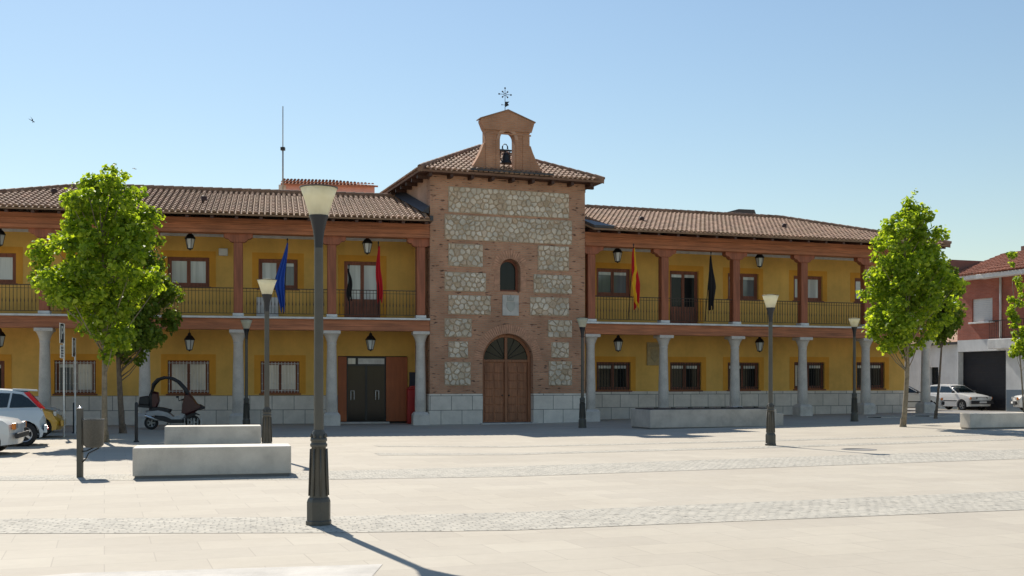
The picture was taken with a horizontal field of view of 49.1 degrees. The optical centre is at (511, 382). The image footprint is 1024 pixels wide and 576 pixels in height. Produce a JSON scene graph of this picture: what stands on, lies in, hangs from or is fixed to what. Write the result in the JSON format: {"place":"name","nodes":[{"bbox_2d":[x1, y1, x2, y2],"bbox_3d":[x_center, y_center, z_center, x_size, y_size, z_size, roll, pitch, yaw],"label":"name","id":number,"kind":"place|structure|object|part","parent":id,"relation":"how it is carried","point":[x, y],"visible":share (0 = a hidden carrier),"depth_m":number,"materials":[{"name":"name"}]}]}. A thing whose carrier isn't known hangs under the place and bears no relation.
{"place":"outdoors","nodes":[
{"label":"outdoors","id":0,"kind":"place"},
{"bbox_2d":[44,406,61,415],"bbox_3d":[-16.720,0.941,36.542,3.805,1.410,1.758,0,0,-20],"label":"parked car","id":1,"kind":"object","parent":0,"point":[51,408],"visible":0.1,"depth_m":36.65,"materials":[{"name":"grey paint"}]},
{"bbox_2d":[279,178,377,192],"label":"pink building","id":2,"kind":"structure","parent":0,"point":[344,186],"depth_m":66.46,"materials":[{"name":"red tile"}]},
{"bbox_2d":[0,408,1023,575],"bbox_3d":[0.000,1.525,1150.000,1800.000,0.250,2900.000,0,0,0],"label":"plaza ground","id":3,"kind":"structure","parent":0,"point":[986,543],"depth_m":15.47,"materials":[{"name":"beige concrete"}]},
{"bbox_2d":[0,416,28,450],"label":"parked car","id":4,"kind":"object","parent":3,"relation":"on","point":[12,431],"visible":1,"depth_m":25.21,"materials":[{"name":"white paint"}]},
{"bbox_2d":[0,388,48,445],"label":"parked car","id":5,"kind":"object","parent":3,"relation":"on","point":[24,405],"visible":0.62,"depth_m":28.70,"materials":[{"name":"silver metal"}]},
{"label":"side window","id":6,"kind":"part","parent":5,"relation":"part of","materials":[{"name":"black glass"}]},
{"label":"side window","id":7,"kind":"part","parent":5,"relation":"part of","materials":[{"name":"black glass"}]},
{"bbox_2d":[31,408,65,437],"bbox_3d":[-15.267,0.896,33.163,3.770,1.500,1.812,0,0,-19],"label":"parked car","id":8,"kind":"object","parent":3,"relation":"on","point":[54,420],"visible":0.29,"depth_m":32.94,"materials":[{"name":"yellow paint"}]},
{"bbox_2d":[59,323,64,436],"bbox_3d":[-13.395,-0.050,33.356,0.051,3.400,0.495,0,0,-9],"label":"parking sign","id":9,"kind":"object","parent":3,"relation":"on","point":[62,337],"visible":1,"depth_m":33.55,"materials":[{"name":"grey metal"}]},
{"bbox_2d":[72,338,75,433],"bbox_3d":[-13.853,0.125,35.432,0.051,3.050,0.495,0,0,-13],"label":"parking sign","id":10,"kind":"object","parent":3,"relation":"on","point":[74,347],"visible":1,"depth_m":35.63,"materials":[{"name":"grey metal"}]},
{"bbox_2d":[72,402,76,432],"bbox_3d":[-14.107,1.150,36.094,0.150,1.000,0.150,0,0,0],"label":"bollard","id":11,"kind":"object","parent":3,"relation":"on","point":[73,418],"visible":0.46,"depth_m":36.05,"materials":[{"name":"black metal"}]},
{"bbox_2d":[24,163,166,441],"bbox_3d":[-11.456,-2.168,30.775,3.748,7.699,3.502,0,0,0],"label":"plane tree","id":12,"kind":"object","parent":3,"relation":"on","point":[125,238],"visible":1,"depth_m":30.25,"materials":[{"name":"green plant"}]},
{"bbox_2d":[133,402,138,441],"bbox_3d":[-10.304,1.100,30.718,0.150,1.100,0.150,0,0,0],"label":"bollard","id":13,"kind":"object","parent":3,"relation":"on","point":[136,422],"visible":1,"depth_m":30.68,"materials":[{"name":"black metal"}]},
{"bbox_2d":[99,213,185,432],"bbox_3d":[-12.146,-1.963,36.100,3.156,7.297,2.928,0,0,0],"label":"plane tree","id":14,"kind":"object","parent":3,"relation":"on","point":[147,338],"visible":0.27,"depth_m":35.96,"materials":[{"name":"green plant"}]},
{"bbox_2d":[138,376,204,429],"bbox_3d":[-11.840,0.721,38.968,2.270,1.858,0.771,0,0,-8],"label":"roofed scooter","id":15,"kind":"object","parent":3,"relation":"on","point":[191,406],"visible":0.88,"depth_m":38.83,"materials":[{"name":"plastic"}]},
{"bbox_2d":[133,443,290,478],"bbox_3d":[-5.263,1.460,19.753,2.645,0.680,0.900,0,0,-14],"label":"stone bench","id":16,"kind":"object","parent":3,"relation":"on","point":[201,461],"visible":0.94,"depth_m":19.33,"materials":[{"name":"granite"}]},
{"bbox_2d":[43,564,381,575],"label":"pale slab patch","id":17,"kind":"object","parent":3,"relation":"on","point":[354,570],"visible":1,"depth_m":9.68,"materials":[{"name":"beige concrete"}]},
{"bbox_2d":[165,425,260,444],"bbox_3d":[-7.811,1.470,29.317,2.408,0.660,0.900,0,0,-14],"label":"stone bench","id":18,"kind":"object","parent":3,"relation":"on","point":[207,434],"visible":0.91,"depth_m":28.89,"materials":[{"name":"stone"}]},
{"bbox_2d":[241,319,251,424],"bbox_3d":[-9.581,-0.310,40.400,0.440,3.920,0.440,0,0,21],"label":"street lamp","id":19,"kind":"object","parent":3,"relation":"on","point":[246,323],"visible":0.96,"depth_m":40.35,"materials":[{"name":"grey metal"}]},
{"bbox_2d":[257,279,276,443],"bbox_3d":[-5.384,-0.310,24.600,0.440,3.920,0.440,0,0,-17],"label":"street lamp","id":20,"kind":"object","parent":3,"relation":"on","point":[266,286],"visible":0.95,"depth_m":24.55,"materials":[{"name":"grey metal"}]},
{"bbox_2d":[406,386,414,423],"bbox_3d":[-3.825,0.910,44.534,0.700,1.520,0.415,0,0,-12],"label":"vending machine","id":21,"kind":"object","parent":3,"relation":"on","point":[410,400],"visible":0.46,"depth_m":44.30,"materials":[{"name":"red plastic"}]},
{"bbox_2d":[0,109,951,426],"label":"town hall","id":22,"kind":"structure","parent":3,"relation":"on","point":[498,279],"depth_m":44.55,"materials":[{"name":"yellow paint"}]},
{"bbox_2d":[0,328,5,347],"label":"hanging lantern","id":23,"kind":"object","parent":22,"relation":"hanging from","point":[2,336],"visible":0.91,"depth_m":40.77,"materials":[{"name":"black metal"}]},
{"bbox_2d":[0,228,5,245],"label":"hanging lantern","id":24,"kind":"object","parent":22,"relation":"hanging from","point":[2,235],"visible":0.88,"depth_m":40.77,"materials":[{"name":"black metal"}]},
{"bbox_2d":[0,354,10,388],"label":"window","id":25,"kind":"structure","parent":22,"relation":"in","point":[5,359],"depth_m":42.00,"materials":[{"name":"paint"}]},
{"bbox_2d":[0,246,22,283],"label":"window","id":26,"kind":"structure","parent":22,"relation":"in","point":[11,264],"depth_m":42.10,"materials":[{"name":"paint"}]},
{"bbox_2d":[50,354,101,394],"bbox_3d":[-16.593,-0.285,42.564,1.970,1.570,0.240,0,0,-12],"label":"window","id":27,"kind":"structure","parent":22,"relation":"in","point":[88,368],"depth_m":42.60,"materials":[{"name":"paint"}]},
{"bbox_2d":[62,249,93,313],"bbox_3d":[-16.148,-3.775,42.678,1.880,2.610,0.202,0,0,-12],"label":"balcony door","id":28,"kind":"structure","parent":22,"relation":"in","point":[63,254],"depth_m":42.41,"materials":[{"name":"paint"}]},
{"bbox_2d":[161,250,215,286],"bbox_3d":[-12.535,-4.365,43.426,2.040,1.430,0.240,0,0,-12],"label":"window","id":29,"kind":"structure","parent":22,"relation":"in","point":[188,270],"depth_m":43.47,"materials":[{"name":"paint"}]},
{"bbox_2d":[161,354,215,394],"bbox_3d":[-12.535,-0.285,43.426,2.040,1.590,0.240,0,0,-12],"label":"window","id":30,"kind":"structure","parent":22,"relation":"in","point":[198,374],"depth_m":43.45,"materials":[{"name":"paint"}]},
{"bbox_2d":[184,330,194,351],"bbox_3d":[-12.156,-1.716,42.209,0.420,1.138,0.364,0,0,0],"label":"hanging lantern","id":31,"kind":"object","parent":22,"relation":"hanging from","point":[189,339],"visible":0.96,"depth_m":42.12,"materials":[{"name":"black metal"}]},
{"bbox_2d":[185,233,195,249],"bbox_3d":[-12.133,-5.528,42.213,0.420,1.138,0.364,0,0,0],"label":"hanging lantern","id":32,"kind":"object","parent":22,"relation":"hanging from","point":[190,238],"visible":0.88,"depth_m":42.12,"materials":[{"name":"black metal"}]},
{"bbox_2d":[256,297,278,315],"bbox_3d":[-9.541,-2.925,43.710,0.840,0.750,0.350,0,0,-12],"label":"condenser unit","id":33,"kind":"object","parent":22,"relation":"on","point":[275,306],"visible":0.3,"depth_m":43.55,"materials":[{"name":"white paint"}]},
{"bbox_2d":[252,252,303,289],"bbox_3d":[-9.214,-4.350,44.132,1.990,1.460,0.240,0,0,-12],"label":"window","id":34,"kind":"structure","parent":22,"relation":"in","point":[270,262],"depth_m":44.17,"materials":[{"name":"paint"}]},
{"bbox_2d":[254,355,305,394],"bbox_3d":[-9.139,-0.280,44.148,1.980,1.560,0.240,0,0,-12],"label":"window","id":35,"kind":"structure","parent":22,"relation":"in","point":[287,373],"depth_m":44.19,"materials":[{"name":"paint"}]},
{"bbox_2d":[274,238,287,313],"bbox_3d":[-8.572,-3.937,41.508,0.421,2.779,0.559,0,0,-30],"label":"flag","id":36,"kind":"object","parent":22,"relation":"attached to","point":[280,278],"visible":0.96,"depth_m":41.51,"materials":[{"name":"blue fabric"}]},
{"bbox_2d":[280,106,284,189],"bbox_3d":[-13.297,-7.179,65.000,0.240,17.659,0.240,0,0,0],"label":"antenna mast","id":37,"kind":"object","parent":22,"relation":"on","point":[282,148],"visible":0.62,"depth_m":64.98,"materials":[{"name":"black metal"}]},
{"bbox_2d":[347,264,351,314],"bbox_3d":[-6.106,-3.486,42.093,0.208,1.881,0.535,0,0,-12],"label":"flag","id":38,"kind":"object","parent":22,"relation":"attached to","point":[349,291],"visible":1,"depth_m":42.09,"materials":[{"name":"black fabric"}]},
{"bbox_2d":[338,255,385,317],"bbox_3d":[-5.995,-3.765,44.836,1.920,2.590,0.202,0,0,-12],"label":"balcony door","id":39,"kind":"structure","parent":22,"relation":"in","point":[363,274],"depth_m":44.85,"materials":[{"name":"paint"}]},
{"bbox_2d":[347,357,385,420],"bbox_3d":[-5.835,0.270,44.810,1.570,2.560,0.158,0,0,-12],"label":"entrance door","id":40,"kind":"structure","parent":22,"relation":"in","point":[366,380],"depth_m":44.83,"materials":[{"name":"black metal"}]},
{"bbox_2d":[362,238,372,254],"bbox_3d":[-5.630,-5.525,43.596,0.420,1.138,0.364,0,0,0],"label":"hanging lantern","id":41,"kind":"object","parent":22,"relation":"hanging from","point":[367,243],"visible":0.84,"depth_m":43.50,"materials":[{"name":"black metal"}]},
{"bbox_2d":[365,331,375,350],"bbox_3d":[-5.509,-1.764,43.621,0.420,1.138,0.364,0,0,0],"label":"hanging lantern","id":42,"kind":"object","parent":22,"relation":"hanging from","point":[370,339],"visible":0.98,"depth_m":43.52,"materials":[{"name":"black metal"}]},
{"bbox_2d":[376,241,382,314],"bbox_3d":[-5.014,-3.920,42.315,0.233,2.746,0.515,0,0,7],"label":"flag","id":43,"kind":"object","parent":22,"relation":"attached to","point":[379,282],"visible":1,"depth_m":42.29,"materials":[{"name":"red fabric"}]},
{"bbox_2d":[498,87,511,106],"bbox_3d":[-0.276,-11.174,44.466,0.556,1.048,0.060,0,0,-20],"label":"weather vane","id":44,"kind":"object","parent":22,"relation":"on","point":[506,104],"visible":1,"depth_m":44.47,"materials":[{"name":"black metal"}]},
{"bbox_2d":[500,144,511,164],"bbox_3d":[-0.235,-9.059,44.353,0.540,0.818,0.480,0,0,-20],"label":"bell","id":45,"kind":"object","parent":22,"relation":"hanging from","point":[505,159],"visible":1,"depth_m":44.31,"materials":[{"name":"black metal"}]},
{"bbox_2d":[595,262,633,297],"bbox_3d":[4.337,-4.385,48.197,2.080,1.470,0.240,0,0,-19],"label":"window","id":46,"kind":"structure","parent":22,"relation":"in","point":[615,281],"depth_m":48.24,"materials":[{"name":"paint"}]},
{"bbox_2d":[595,356,635,391],"bbox_3d":[4.337,-0.340,48.197,2.080,1.520,0.240,0,0,-19],"label":"window","id":47,"kind":"structure","parent":22,"relation":"in","point":[611,372],"depth_m":48.23,"materials":[{"name":"paint"}]},
{"bbox_2d":[613,335,622,351],"bbox_3d":[4.448,-1.821,46.895,0.420,1.138,0.364,0,0,0],"label":"hanging lantern","id":48,"kind":"object","parent":22,"relation":"hanging from","point":[618,341],"visible":0.92,"depth_m":46.80,"materials":[{"name":"black metal"}]},
{"bbox_2d":[613,248,622,262],"bbox_3d":[4.421,-5.544,46.885,0.420,1.138,0.364,0,0,0],"label":"hanging lantern","id":49,"kind":"object","parent":22,"relation":"hanging from","point":[617,253],"visible":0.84,"depth_m":46.78,"materials":[{"name":"black metal"}]},
{"bbox_2d":[628,243,639,318],"bbox_3d":[5.022,-4.081,45.643,0.503,3.068,0.535,0,0,-19],"label":"flag","id":50,"kind":"object","parent":22,"relation":"attached to","point":[635,282],"visible":1,"depth_m":45.60,"materials":[{"name":"multicoloured fabric"}]},
{"bbox_2d":[669,265,703,323],"bbox_3d":[7.541,-3.795,49.323,1.900,2.650,0.202,0,0,-19],"label":"balcony door","id":51,"kind":"structure","parent":22,"relation":"in","point":[682,282],"depth_m":49.41,"materials":[{"name":"paint"}]},
{"bbox_2d":[668,357,705,391],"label":"window","id":52,"kind":"structure","parent":22,"relation":"in","point":[683,372],"depth_m":49.36,"materials":[{"name":"paint"}]},
{"bbox_2d":[705,252,715,318],"bbox_3d":[8.333,-3.991,46.783,0.445,2.888,0.535,0,0,-19],"label":"flag","id":53,"kind":"object","parent":22,"relation":"attached to","point":[711,289],"visible":1,"depth_m":46.75,"materials":[{"name":"black fabric"}]},
{"bbox_2d":[729,209,755,213],"bbox_3d":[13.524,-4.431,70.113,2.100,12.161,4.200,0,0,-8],"label":"rooftop hut","id":54,"kind":"object","parent":22,"relation":"on","point":[744,211],"visible":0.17,"depth_m":68.08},
{"bbox_2d":[723,267,762,299],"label":"window","id":55,"kind":"structure","parent":22,"relation":"in","point":[748,281],"depth_m":50.39,"materials":[{"name":"paint"}]},
{"bbox_2d":[723,357,763,390],"bbox_3d":[10.355,-0.355,50.272,2.080,1.530,0.240,0,0,-19],"label":"window","id":56,"kind":"structure","parent":22,"relation":"in","point":[748,372],"depth_m":50.37,"materials":[{"name":"paint"}]},
{"bbox_2d":[755,337,763,351],"bbox_3d":[10.858,-1.865,49.102,0.420,1.138,0.364,0,0,0],"label":"hanging lantern","id":57,"kind":"object","parent":22,"relation":"hanging from","point":[759,342],"visible":0.84,"depth_m":49.02,"materials":[{"name":"black metal"}]},
{"bbox_2d":[755,254,763,267],"bbox_3d":[10.858,-5.568,49.102,0.420,1.138,0.364,0,0,0],"label":"hanging lantern","id":58,"kind":"object","parent":22,"relation":"hanging from","point":[759,258],"visible":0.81,"depth_m":49.00,"materials":[{"name":"black metal"}]},
{"bbox_2d":[789,270,826,301],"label":"window","id":59,"kind":"structure","parent":22,"relation":"in","point":[814,283],"depth_m":51.51,"materials":[{"name":"paint"}]},
{"bbox_2d":[790,357,828,389],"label":"window","id":60,"kind":"structure","parent":22,"relation":"in","point":[814,364],"depth_m":51.50,"materials":[{"name":"paint"}]},
{"bbox_2d":[850,273,880,302],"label":"window","id":61,"kind":"structure","parent":22,"relation":"in","point":[854,277],"depth_m":52.11,"materials":[{"name":"paint"}]},
{"bbox_2d":[852,357,888,389],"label":"window","id":62,"kind":"structure","parent":22,"relation":"in","point":[876,363],"depth_m":52.58,"materials":[{"name":"paint"}]},
{"bbox_2d":[577,317,587,427],"bbox_3d":[2.499,-0.336,39.760,0.440,3.920,0.440,0,0,38],"label":"street lamp","id":63,"kind":"object","parent":3,"relation":"on","point":[582,322],"visible":1,"depth_m":39.70,"materials":[{"name":"grey metal"}]},
{"bbox_2d":[631,407,782,428],"bbox_3d":[7.001,1.317,39.688,5.450,0.885,1.500,0,0,-20],"label":"bench","id":64,"kind":"object","parent":3,"relation":"on","point":[679,418],"visible":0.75,"depth_m":38.83,"materials":[{"name":"stone"},{"name":"soil"}]},
{"bbox_2d":[762,294,778,445],"bbox_3d":[6.708,-0.316,29.058,0.440,3.920,0.440,0,0,-34],"label":"street lamp","id":65,"kind":"object","parent":3,"relation":"on","point":[770,300],"visible":1,"depth_m":29.00,"materials":[{"name":"grey metal"}]},
{"bbox_2d":[848,318,859,421],"bbox_3d":[12.950,-0.471,42.358,0.440,3.920,0.440,0,0,4],"label":"street lamp","id":66,"kind":"object","parent":3,"relation":"on","point":[854,322],"visible":1,"depth_m":42.30,"materials":[{"name":"grey metal"}]},
{"bbox_2d":[866,416,899,417],"bbox_3d":[15.359,1.432,45.712,1.400,0.050,1.000,0,0,-19],"label":"tree pit","id":67,"kind":"object","parent":3,"relation":"on","point":[882,416],"visible":0.88,"depth_m":45.81,"materials":[{"name":"soil"}]},
{"bbox_2d":[856,188,970,426],"bbox_3d":[13.597,-2.540,38.162,2.987,8.218,3.526,0,0,-32],"label":"plane tree","id":68,"kind":"object","parent":3,"relation":"on","point":[903,291],"visible":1,"depth_m":37.79,"materials":[{"name":"green plant"}]},
{"bbox_2d":[909,332,956,408],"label":"white house","id":69,"kind":"structure","parent":3,"relation":"on","point":[949,366],"depth_m":63.84,"materials":[{"name":"white plaster"},{"name":"roof tile"}]},
{"bbox_2d":[932,367,937,384],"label":"window","id":70,"kind":"structure","parent":69,"relation":"in","point":[934,369],"depth_m":64.36,"materials":[{"name":"black glass"}]},
{"bbox_2d":[914,415,957,416],"bbox_3d":[17.563,1.401,46.427,1.400,0.050,1.000,0,0,-19],"label":"tree pit","id":71,"kind":"object","parent":3,"relation":"on","point":[933,415],"visible":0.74,"depth_m":46.72,"materials":[{"name":"soil"}]},
{"bbox_2d":[917,256,968,418],"bbox_3d":[16.690,-1.770,43.666,2.085,6.430,2.027,0,0,15],"label":"plane tree","id":72,"kind":"object","parent":3,"relation":"on","point":[946,333],"visible":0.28,"depth_m":43.38,"materials":[{"name":"green plant"}]},
{"bbox_2d":[949,246,1023,411],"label":"brick house","id":73,"kind":"structure","parent":3,"relation":"on","point":[987,365],"depth_m":59.96,"materials":[{"name":"red brick"}]},
{"bbox_2d":[968,298,993,323],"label":"window","id":74,"kind":"structure","parent":73,"relation":"in","point":[982,308],"depth_m":60.34,"materials":[{"name":"white paint"}]},
{"bbox_2d":[963,351,1005,410],"bbox_3d":[25.626,-0.005,60.437,0.050,3.310,3.480,0,0,-20],"label":"garage door","id":75,"kind":"structure","parent":73,"relation":"in","point":[988,366],"depth_m":60.30,"materials":[{"name":"black metal"}]},
{"bbox_2d":[960,412,1023,428],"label":"stone bench","id":76,"kind":"object","parent":3,"relation":"on","point":[988,420],"visible":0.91,"depth_m":36.73,"materials":[{"name":"stone"}]},
{"bbox_2d":[1005,251,1023,411],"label":"plane tree","id":77,"kind":"object","parent":3,"relation":"on","point":[1017,349],"visible":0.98,"depth_m":42.95,"materials":[{"name":"green plant"}]},
{"bbox_2d":[0,491,1023,532],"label":"cobble path","id":78,"kind":"structure","parent":0,"point":[863,506],"depth_m":13.51,"materials":[{"name":"grey stone"}]},
{"bbox_2d":[299,184,337,525],"bbox_3d":[-2.235,-0.310,12.948,0.440,3.920,0.440,0,0,0],"label":"street lamp","id":79,"kind":"object","parent":78,"relation":"on","point":[318,198],"visible":1,"depth_m":12.89,"materials":[{"name":"grey metal"}]},
{"bbox_2d":[0,449,1023,479],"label":"cobble path","id":80,"kind":"structure","parent":0,"point":[542,470],"depth_m":21.58,"materials":[{"name":"grey stone"}]},
{"bbox_2d":[77,407,104,476],"bbox_3d":[-7.289,1.038,19.379,0.465,1.225,0.366,0,0,0],"label":"litter bin","id":81,"kind":"object","parent":80,"relation":"on","point":[90,433],"visible":1,"depth_m":19.32,"materials":[{"name":"grey metal"}]},
{"bbox_2d":[0,0,1023,302],"label":"sky","id":82,"kind":"structure","parent":0,"point":[830,111],"materials":[{"name":"blue"}]},
{"bbox_2d":[374,433,1023,446],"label":"cobble path","id":83,"kind":"structure","parent":0,"point":[703,442],"depth_m":30.34,"materials":[{"name":"grey stone"}]},
{"bbox_2d":[375,438,1023,454],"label":"cobble path","id":84,"kind":"structure","parent":0,"point":[698,448],"depth_m":27.74,"materials":[{"name":"grey stone"}]},
{"bbox_2d":[841,448,876,450],"bbox_3d":[8.477,1.650,27.370,0.840,0.020,0.840,0,0,0],"label":"manhole cover","id":85,"kind":"object","parent":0,"point":[860,449],"visible":0.96,"depth_m":27.31,"materials":[{"name":"metal"}]},
{"bbox_2d":[907,408,1017,412],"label":"street","id":86,"kind":"structure","parent":0,"point":[950,411],"depth_m":55.87,"materials":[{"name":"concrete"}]},
{"bbox_2d":[908,386,944,407],"bbox_3d":[20.258,0.811,57.685,3.805,1.410,1.758,0,0,20],"label":"parked car","id":87,"kind":"object","parent":86,"relation":"on","point":[913,396],"visible":0.13,"depth_m":56.81,"materials":[{"name":"white paint"}]},
{"bbox_2d":[930,384,993,409],"bbox_3d":[24.116,0.816,60.862,1.758,1.410,3.805,0,0,-24],"label":"parked car","id":88,"kind":"object","parent":86,"relation":"on","point":[961,397],"visible":0.78,"depth_m":59.97,"materials":[{"name":"white paint"}]},
{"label":"side window","id":89,"kind":"part","parent":88,"relation":"part of","materials":[{"name":"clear glass"}]},
{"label":"side window","id":90,"kind":"part","parent":88,"relation":"part of","materials":[{"name":"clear glass"}]},
{"bbox_2d":[1010,395,1022,410],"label":"parked car","id":91,"kind":"object","parent":86,"relation":"on","point":[1016,401],"visible":0.87,"depth_m":55.97,"materials":[{"name":"white paint"}]}
]}

